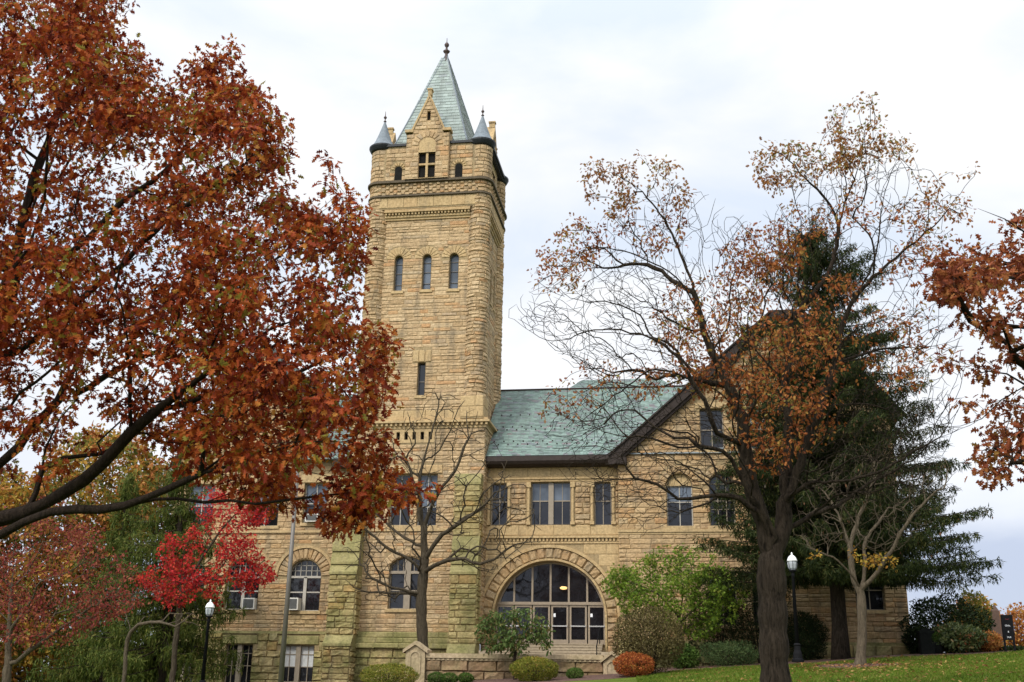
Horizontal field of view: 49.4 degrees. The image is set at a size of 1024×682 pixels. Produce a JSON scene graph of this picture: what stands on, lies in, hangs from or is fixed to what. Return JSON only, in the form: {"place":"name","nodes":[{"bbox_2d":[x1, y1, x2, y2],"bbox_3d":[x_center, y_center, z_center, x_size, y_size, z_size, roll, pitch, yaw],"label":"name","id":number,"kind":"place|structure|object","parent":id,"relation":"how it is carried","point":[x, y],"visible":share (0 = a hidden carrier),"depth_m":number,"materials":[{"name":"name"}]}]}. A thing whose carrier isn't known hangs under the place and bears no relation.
{"place":"outdoors","nodes":[
{"label":"outdoors","id":0,"kind":"place"},
{"bbox_2d":[130,484,277,681],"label":"maple tree","id":1,"kind":"object","parent":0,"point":[191,580],"visible":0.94,"depth_m":51.83,"materials":[{"name":"red plant"}]},
{"bbox_2d":[0,0,1023,670],"label":"sky","id":2,"kind":"structure","parent":0,"point":[563,83],"materials":[{"name":"white"}]},
{"bbox_2d":[566,650,1023,681],"bbox_3d":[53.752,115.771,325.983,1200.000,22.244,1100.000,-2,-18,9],"label":"ground","id":3,"kind":"structure","parent":0,"point":[630,679],"depth_m":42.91,"materials":[{"name":"green plant"}]},
{"bbox_2d":[0,626,114,681],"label":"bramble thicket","id":4,"kind":"object","parent":3,"relation":"on","point":[44,662],"visible":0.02,"depth_m":73.93,"materials":[{"name":"brown plant"}]},
{"bbox_2d":[0,420,166,681],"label":"golden tree","id":5,"kind":"object","parent":3,"relation":"on","point":[17,494],"visible":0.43,"depth_m":70.25,"materials":[{"name":"yellow plant"}]},
{"bbox_2d":[0,495,167,681],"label":"crabapple tree","id":6,"kind":"object","parent":3,"relation":"on","point":[9,662],"visible":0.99,"depth_m":41.71,"materials":[{"name":"red plant"}]},
{"bbox_2d":[25,472,152,681],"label":"conifer tree","id":7,"kind":"object","parent":3,"relation":"on","point":[77,670],"visible":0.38,"depth_m":62.10,"materials":[{"name":"green plant"}]},
{"bbox_2d":[136,452,176,561],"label":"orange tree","id":8,"kind":"object","parent":3,"relation":"on","point":[164,505],"visible":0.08,"depth_m":76.56,"materials":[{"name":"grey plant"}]},
{"bbox_2d":[72,460,247,681],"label":"conifer tree","id":9,"kind":"object","parent":3,"relation":"on","point":[156,649],"visible":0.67,"depth_m":55.28,"materials":[{"name":"green plant"}]},
{"bbox_2d":[121,605,203,681],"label":"young birch","id":10,"kind":"object","parent":3,"relation":"on","point":[127,640],"visible":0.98,"depth_m":47.29,"materials":[{"name":"grey plant"}]},
{"bbox_2d":[199,599,214,681],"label":"lamp post","id":11,"kind":"object","parent":3,"relation":"on","point":[209,609],"visible":1,"depth_m":49.06,"materials":[{"name":"black metal"}]},
{"bbox_2d":[0,0,442,544],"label":"oak tree","id":12,"kind":"object","parent":3,"relation":"on","point":[69,29],"visible":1,"depth_m":16.87,"materials":[{"name":"orange plant"}]},
{"bbox_2d":[278,471,298,681],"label":"grey pole","id":13,"kind":"object","parent":3,"relation":"on","point":[285,627],"visible":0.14,"depth_m":45.86,"materials":[{"name":"metal"}]},
{"bbox_2d":[403,641,619,681],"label":"terrace wall","id":14,"kind":"structure","parent":3,"relation":"on","point":[423,660],"depth_m":49.68,"materials":[{"name":"stone"}]},
{"bbox_2d":[162,42,913,681],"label":"stone hall","id":15,"kind":"structure","parent":3,"relation":"on","point":[436,200],"depth_m":61.07,"materials":[{"name":"stone"}]},
{"bbox_2d":[178,562,203,611],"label":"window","id":16,"kind":"structure","parent":15,"relation":"in","point":[192,562],"depth_m":62.78,"materials":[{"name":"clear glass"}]},
{"bbox_2d":[189,477,219,528],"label":"window","id":17,"kind":"structure","parent":15,"relation":"in","point":[209,487],"depth_m":64.11,"materials":[{"name":"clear glass"}]},
{"bbox_2d":[223,635,257,681],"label":"window","id":18,"kind":"structure","parent":15,"relation":"in","point":[245,642],"depth_m":60.86,"materials":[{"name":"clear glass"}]},
{"bbox_2d":[222,560,259,612],"bbox_3d":[-14.969,13.638,62.023,2.180,2.910,0.400,-2,-18,9],"label":"window","id":19,"kind":"structure","parent":15,"relation":"in","point":[237,597],"depth_m":62.06,"materials":[{"name":"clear glass"}]},
{"bbox_2d":[242,598,257,608],"bbox_3d":[-14.454,14.515,61.507,0.700,0.600,0.644,-2,-18,9],"label":"air conditioner","id":20,"kind":"object","parent":15,"relation":"on","point":[249,603],"visible":0.98,"depth_m":61.23,"materials":[{"name":"white metal"}]},
{"bbox_2d":[247,476,278,528],"bbox_3d":[-14.016,9.169,63.345,2.180,3.060,0.400,-2,-18,9],"label":"window","id":21,"kind":"structure","parent":15,"relation":"in","point":[273,524],"depth_m":63.10,"materials":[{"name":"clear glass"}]},
{"bbox_2d":[289,598,301,610],"bbox_3d":[-11.915,14.440,61.115,0.560,0.650,0.644,-2,-18,9],"label":"air conditioner","id":22,"kind":"object","parent":15,"relation":"on","point":[295,604],"visible":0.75,"depth_m":60.86,"materials":[{"name":"white metal"}]},
{"bbox_2d":[278,635,318,681],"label":"window","id":23,"kind":"structure","parent":15,"relation":"in","point":[299,655],"depth_m":60.36,"materials":[{"name":"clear glass"}]},
{"bbox_2d":[282,560,320,613],"bbox_3d":[-11.453,13.551,61.474,2.140,2.960,0.400,-2,-18,9],"label":"window","id":24,"kind":"structure","parent":15,"relation":"in","point":[306,574],"depth_m":61.64,"materials":[{"name":"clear glass"}]},
{"bbox_2d":[305,514,318,522],"bbox_3d":[-11.154,9.948,62.476,0.730,0.440,0.644,-2,-18,9],"label":"air conditioner","id":25,"kind":"object","parent":15,"relation":"on","point":[311,519],"visible":0.52,"depth_m":62.18,"materials":[{"name":"white metal"}]},
{"bbox_2d":[299,474,332,525],"bbox_3d":[-11.076,9.005,62.916,1.830,2.910,0.400,-2,-18,9],"label":"window","id":26,"kind":"structure","parent":15,"relation":"in","point":[310,478],"depth_m":63.18,"materials":[{"name":"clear glass"}]},
{"bbox_2d":[391,257,402,293],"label":"window","id":27,"kind":"structure","parent":15,"relation":"in","point":[399,261],"depth_m":65.69,"materials":[{"name":"grey glass"}]},
{"bbox_2d":[386,475,410,527],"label":"window","id":28,"kind":"structure","parent":15,"relation":"in","point":[399,521],"depth_m":61.03,"materials":[{"name":"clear glass"}]},
{"bbox_2d":[385,557,419,611],"bbox_3d":[-5.609,13.022,59.624,2.200,2.920,0.400,-2,-18,9],"label":"window","id":29,"kind":"structure","parent":15,"relation":"in","point":[405,603],"depth_m":59.76,"materials":[{"name":"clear glass"}]},
{"bbox_2d":[414,364,425,397],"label":"window","id":30,"kind":"structure","parent":15,"relation":"in","point":[421,379],"depth_m":63.41,"materials":[{"name":"grey glass"}]},
{"bbox_2d":[419,256,431,292],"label":"window","id":31,"kind":"structure","parent":15,"relation":"in","point":[427,260],"depth_m":65.44,"materials":[{"name":"grey glass"}]},
{"bbox_2d":[414,475,437,527],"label":"window","id":32,"kind":"structure","parent":15,"relation":"in","point":[424,477],"depth_m":61.01,"materials":[{"name":"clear glass"}]},
{"bbox_2d":[446,255,459,291],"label":"window","id":33,"kind":"structure","parent":15,"relation":"in","point":[454,261],"depth_m":65.18,"materials":[{"name":"grey glass"}]},
{"bbox_2d":[491,484,507,524],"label":"window","id":34,"kind":"structure","parent":15,"relation":"in","point":[502,516],"depth_m":61.34,"materials":[{"name":"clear glass"}]},
{"bbox_2d":[496,605,513,641],"bbox_3d":[-0.385,15.161,59.637,0.925,2.050,0.140,-2,-18,9],"label":"door","id":35,"kind":"structure","parent":15,"relation":"in","point":[500,608],"depth_m":59.89,"materials":[{"name":"beige glass"}]},
{"bbox_2d":[514,605,531,641],"bbox_3d":[0.588,15.131,59.487,0.925,2.050,0.140,-2,-18,9],"label":"door","id":36,"kind":"structure","parent":15,"relation":"in","point":[522,607],"depth_m":59.60,"materials":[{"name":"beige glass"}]},
{"bbox_2d":[533,605,549,641],"bbox_3d":[1.561,15.100,59.338,0.925,2.050,0.140,-2,-18,9],"label":"door","id":37,"kind":"structure","parent":15,"relation":"in","point":[543,610],"depth_m":59.54,"materials":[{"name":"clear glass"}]},
{"bbox_2d":[531,482,570,524],"bbox_3d":[2.140,8.899,60.905,2.180,2.350,0.170,-2,-18,9],"label":"window","id":38,"kind":"structure","parent":15,"relation":"in","point":[551,501],"depth_m":60.94,"materials":[{"name":"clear glass"}]},
{"bbox_2d":[551,605,568,643],"bbox_3d":[2.534,15.069,59.188,0.925,2.050,0.140,-2,-18,9],"label":"door","id":39,"kind":"structure","parent":15,"relation":"in","point":[559,613],"depth_m":59.23,"materials":[{"name":"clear glass"}]},
{"bbox_2d":[569,605,586,643],"bbox_3d":[3.507,15.038,59.039,0.925,2.050,0.140,-2,-18,9],"label":"door","id":40,"kind":"structure","parent":15,"relation":"in","point":[578,613],"depth_m":59.06,"materials":[{"name":"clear glass"}]},
{"bbox_2d":[588,605,604,644],"bbox_3d":[4.480,15.008,58.889,0.925,2.050,0.140,-2,-18,9],"label":"door","id":41,"kind":"structure","parent":15,"relation":"in","point":[596,614],"depth_m":58.93,"materials":[{"name":"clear glass"}]},
{"bbox_2d":[595,483,611,524],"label":"window","id":42,"kind":"structure","parent":15,"relation":"in","point":[600,518],"depth_m":60.46,"materials":[{"name":"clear glass"}]},
{"bbox_2d":[665,474,695,528],"bbox_3d":[8.908,8.528,59.208,1.590,2.980,0.400,-2,-18,9],"label":"window","id":43,"kind":"structure","parent":15,"relation":"in","point":[684,520],"depth_m":59.29,"materials":[{"name":"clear glass"}]},
{"bbox_2d":[695,402,726,451],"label":"window","id":44,"kind":"structure","parent":15,"relation":"in","point":[718,404],"depth_m":60.35,"materials":[{"name":"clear glass"}]},
{"bbox_2d":[708,475,737,528],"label":"window","id":45,"kind":"structure","parent":15,"relation":"in","point":[713,487],"depth_m":58.92,"materials":[{"name":"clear glass"}]},
{"bbox_2d":[708,571,739,628],"bbox_3d":[10.847,13.309,57.308,1.880,2.920,0.400,-2,-18,9],"label":"window","id":46,"kind":"structure","parent":15,"relation":"in","point":[733,595],"depth_m":57.24,"materials":[{"name":"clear glass"}]},
{"bbox_2d":[753,591,757,627],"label":"window","id":47,"kind":"structure","parent":15,"relation":"in","point":[755,591],"depth_m":57.13,"materials":[{"name":"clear glass"}]},
{"bbox_2d":[744,401,774,451],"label":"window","id":48,"kind":"structure","parent":15,"relation":"in","point":[757,410],"depth_m":59.95,"materials":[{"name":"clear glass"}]},
{"bbox_2d":[854,585,888,613],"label":"window","id":49,"kind":"structure","parent":15,"relation":"in","point":[874,597],"depth_m":56.30,"materials":[{"name":"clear glass"}]},
{"bbox_2d":[479,643,608,655],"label":"entrance steps","id":50,"kind":"structure","parent":3,"relation":"on","point":[571,649],"depth_m":57.08,"materials":[{"name":"stone"}]},
{"bbox_2d":[596,627,599,654],"bbox_3d":[4.409,15.530,56.981,0.060,1.927,2.324,-2,-18,9],"label":"handrail","id":51,"kind":"object","parent":50,"relation":"on","point":[597,640],"visible":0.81,"depth_m":57.26,"materials":[{"name":"black metal"}]},
{"bbox_2d":[397,650,1013,681],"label":"mulch bed","id":52,"kind":"object","parent":3,"relation":"on","point":[587,677],"visible":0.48,"depth_m":48.47,"materials":[{"name":"brown soil"}]},
{"bbox_2d":[359,662,419,681],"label":"clipped bush","id":53,"kind":"object","parent":52,"relation":"on","point":[365,677],"visible":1,"depth_m":47.32,"materials":[{"name":"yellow plant"}]},
{"bbox_2d":[427,671,444,681],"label":"boxwood ball","id":54,"kind":"object","parent":52,"relation":"on","point":[432,678],"visible":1,"depth_m":48.01,"materials":[{"name":"green plant"}]},
{"bbox_2d":[340,391,541,647],"bbox_3d":[-3.523,9.307,54.525,10.262,14.472,6.172,-2,-18,9],"label":"bare tree","id":55,"kind":"object","parent":52,"relation":"on","point":[423,570],"visible":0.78,"depth_m":54.34,"materials":[{"name":"brown plant"}]},
{"bbox_2d":[440,672,457,681],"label":"boxwood ball","id":56,"kind":"object","parent":52,"relation":"on","point":[449,677],"visible":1,"depth_m":47.92,"materials":[{"name":"green plant"}]},
{"bbox_2d":[458,672,473,681],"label":"boxwood ball","id":57,"kind":"object","parent":52,"relation":"on","point":[466,677],"visible":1,"depth_m":47.82,"materials":[{"name":"green plant"}]},
{"bbox_2d":[474,606,555,679],"bbox_3d":[0.041,13.202,48.465,2.923,3.313,3.524,14,-22,-35],"label":"dogwood tree","id":58,"kind":"object","parent":52,"relation":"on","point":[512,640],"visible":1,"depth_m":48.36,"materials":[{"name":"green plant"}]},
{"bbox_2d":[509,656,559,681],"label":"clipped bush","id":59,"kind":"object","parent":52,"relation":"on","point":[515,667],"visible":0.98,"depth_m":46.49,"materials":[{"name":"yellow plant"}]},
{"bbox_2d":[566,667,583,678],"bbox_3d":[2.667,14.138,47.336,0.804,0.567,0.742,-2,-18,9],"label":"boxwood ball","id":60,"kind":"object","parent":52,"relation":"on","point":[572,671],"visible":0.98,"depth_m":47.19,"materials":[{"name":"green plant"}]},
{"bbox_2d":[612,651,654,676],"bbox_3d":[4.979,13.229,45.541,1.794,1.066,1.646,-2,-18,9],"label":"round bush","id":61,"kind":"object","parent":52,"relation":"on","point":[622,666],"visible":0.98,"depth_m":45.19,"materials":[{"name":"orange plant"}]},
{"bbox_2d":[611,605,685,673],"bbox_3d":[5.697,12.534,46.715,3.156,2.883,2.948,-2,-18,9],"label":"round bush","id":62,"kind":"object","parent":52,"relation":"on","point":[659,647],"visible":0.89,"depth_m":46.27,"materials":[{"name":"green plant"}]},
{"bbox_2d":[599,543,750,667],"bbox_3d":[7.788,12.752,53.684,7.280,6.128,4.860,-2,-18,9],"label":"tree","id":63,"kind":"object","parent":52,"relation":"on","point":[636,593],"visible":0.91,"depth_m":53.42,"materials":[{"name":"green plant"}]},
{"bbox_2d":[670,643,700,668],"bbox_3d":[7.980,14.561,51.425,1.514,1.272,1.393,-2,-18,9],"label":"shrub","id":64,"kind":"object","parent":52,"relation":"on","point":[690,655],"visible":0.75,"depth_m":51.17,"materials":[{"name":"green plant"}]},
{"bbox_2d":[685,566,758,665],"bbox_3d":[10.298,13.614,54.926,3.738,5.037,2.817,-2,-18,9],"label":"dark yew","id":65,"kind":"object","parent":52,"relation":"on","point":[724,636],"visible":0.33,"depth_m":54.41,"materials":[{"name":"green plant"}]},
{"bbox_2d":[698,639,758,665],"bbox_3d":[10.053,14.432,51.437,2.946,1.346,2.983,10,-20,-26],"label":"shrub","id":66,"kind":"object","parent":52,"relation":"on","point":[726,661],"visible":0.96,"depth_m":51.02,"materials":[{"name":"green plant"}]},
{"bbox_2d":[723,559,792,663],"bbox_3d":[12.079,13.129,55.002,3.786,5.700,2.662,-2,-18,9],"label":"dark yew","id":67,"kind":"object","parent":52,"relation":"on","point":[754,643],"visible":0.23,"depth_m":54.52,"materials":[{"name":"green plant"}]},
{"bbox_2d":[787,609,830,659],"bbox_3d":[14.398,14.479,54.536,2.384,2.635,2.567,9,-20,-22],"label":"dark yew","id":68,"kind":"object","parent":52,"relation":"on","point":[815,632],"visible":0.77,"depth_m":53.99,"materials":[{"name":"green plant"}]},
{"bbox_2d":[692,220,1004,659],"bbox_3d":[15.604,4.066,53.434,14.160,21.946,11.697,-2,-18,9],"label":"spruce tree","id":69,"kind":"object","parent":52,"relation":"on","point":[831,573],"visible":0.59,"depth_m":51.88,"materials":[{"name":"green plant"}]},
{"bbox_2d":[900,624,922,653],"bbox_3d":[19.801,14.586,54.408,1.627,1.702,1.870,-2,-18,9],"label":"dark shrub","id":70,"kind":"object","parent":52,"relation":"on","point":[907,641],"visible":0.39,"depth_m":54.10,"materials":[{"name":"green plant"}]},
{"bbox_2d":[916,628,934,653],"bbox_3d":[18.975,13.781,51.063,0.680,1.150,0.680,-2,-18,9],"label":"litter bin","id":71,"kind":"object","parent":52,"relation":"on","point":[925,643],"visible":0.97,"depth_m":50.81,"materials":[{"name":"black metal"}]},
{"bbox_2d":[931,631,943,653],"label":"potted plant","id":72,"kind":"object","parent":52,"relation":"on","point":[939,649],"visible":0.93,"depth_m":50.62,"materials":[{"name":"green plant"}]},
{"bbox_2d":[897,588,996,651],"bbox_3d":[20.720,13.382,53.243,4.534,3.162,3.596,-2,-18,9],"label":"holly bush","id":73,"kind":"object","parent":52,"relation":"on","point":[951,611],"visible":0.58,"depth_m":52.81,"materials":[{"name":"green plant"}]},
{"bbox_2d":[926,621,994,652],"bbox_3d":[20.581,13.707,51.348,3.317,1.558,3.096,-2,-18,9],"label":"rhododendron","id":74,"kind":"object","parent":52,"relation":"on","point":[958,632],"visible":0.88,"depth_m":50.53,"materials":[{"name":"green plant"}]},
{"bbox_2d":[958,587,993,632],"bbox_3d":[22.461,13.567,54.149,1.774,3.292,2.995,-2,-18,9],"label":"yellowing bush","id":75,"kind":"object","parent":52,"relation":"on","point":[971,596],"visible":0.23,"depth_m":53.97,"materials":[{"name":"green plant"}]},
{"bbox_2d":[978,629,1003,651],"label":"red tinged shrub","id":76,"kind":"object","parent":52,"relation":"on","point":[995,643],"visible":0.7,"depth_m":50.49,"materials":[{"name":"orange plant"}]},
{"bbox_2d":[999,645,1023,650],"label":"hedge","id":77,"kind":"object","parent":52,"relation":"on","point":[1018,648],"visible":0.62,"depth_m":50.51,"materials":[{"name":"green plant"}]},
{"bbox_2d":[510,91,980,681],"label":"oak tree","id":78,"kind":"object","parent":3,"relation":"on","point":[772,609],"visible":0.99,"depth_m":25.30,"materials":[{"name":"brown plant"}]},
{"bbox_2d":[787,552,803,661],"bbox_3d":[11.350,10.651,44.716,0.480,4.302,0.468,-2,-18,9],"label":"lamp post","id":79,"kind":"object","parent":3,"relation":"on","point":[792,563],"visible":1,"depth_m":44.61,"materials":[{"name":"black metal"}]},
{"bbox_2d":[664,652,1023,681],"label":"fallen leaves","id":80,"kind":"object","parent":3,"relation":"on","point":[876,662],"visible":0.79,"depth_m":42.32,"materials":[{"name":"brown plant"}]},
{"bbox_2d":[817,663,889,668],"bbox_3d":[13.854,13.019,44.605,4.050,0.370,4.039,-2,-18,9],"label":"mulch ring","id":81,"kind":"object","parent":3,"relation":"on","point":[847,665],"visible":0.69,"depth_m":44.22,"materials":[{"name":"brown soil"}]},
{"bbox_2d":[792,440,961,664],"bbox_3d":[15.217,8.686,46.264,7.186,9.668,6.564,-2,-18,9],"label":"tree","id":82,"kind":"object","parent":81,"relation":"on","point":[860,657],"visible":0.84,"depth_m":45.61,"materials":[{"name":"grey plant"}]},
{"bbox_2d":[910,208,1023,492],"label":"oak tree","id":83,"kind":"object","parent":3,"relation":"on","point":[953,284],"visible":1,"depth_m":16.63,"materials":[{"name":"orange plant"}]},
{"bbox_2d":[948,593,1007,645],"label":"autumn tree","id":84,"kind":"object","parent":3,"relation":"on","point":[988,602],"visible":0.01,"depth_m":75.90,"materials":[{"name":"orange plant"}]},
{"bbox_2d":[990,604,1003,646],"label":"obelisk","id":85,"kind":"object","parent":3,"relation":"on","point":[996,618],"visible":0.37,"depth_m":66.30,"materials":[{"name":"brown stone"}]},
{"bbox_2d":[1000,615,1015,651],"bbox_3d":[22.105,13.104,49.597,0.490,1.773,0.108,-2,-18,9],"label":"information sign","id":86,"kind":"object","parent":3,"relation":"on","point":[1007,625],"visible":1,"depth_m":49.64,"materials":[{"name":"black metal"}]},
{"bbox_2d":[999,602,1023,645],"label":"autumn tree","id":87,"kind":"object","parent":3,"relation":"on","point":[1019,624],"visible":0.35,"depth_m":86.73,"materials":[{"name":"orange plant"}]}
]}

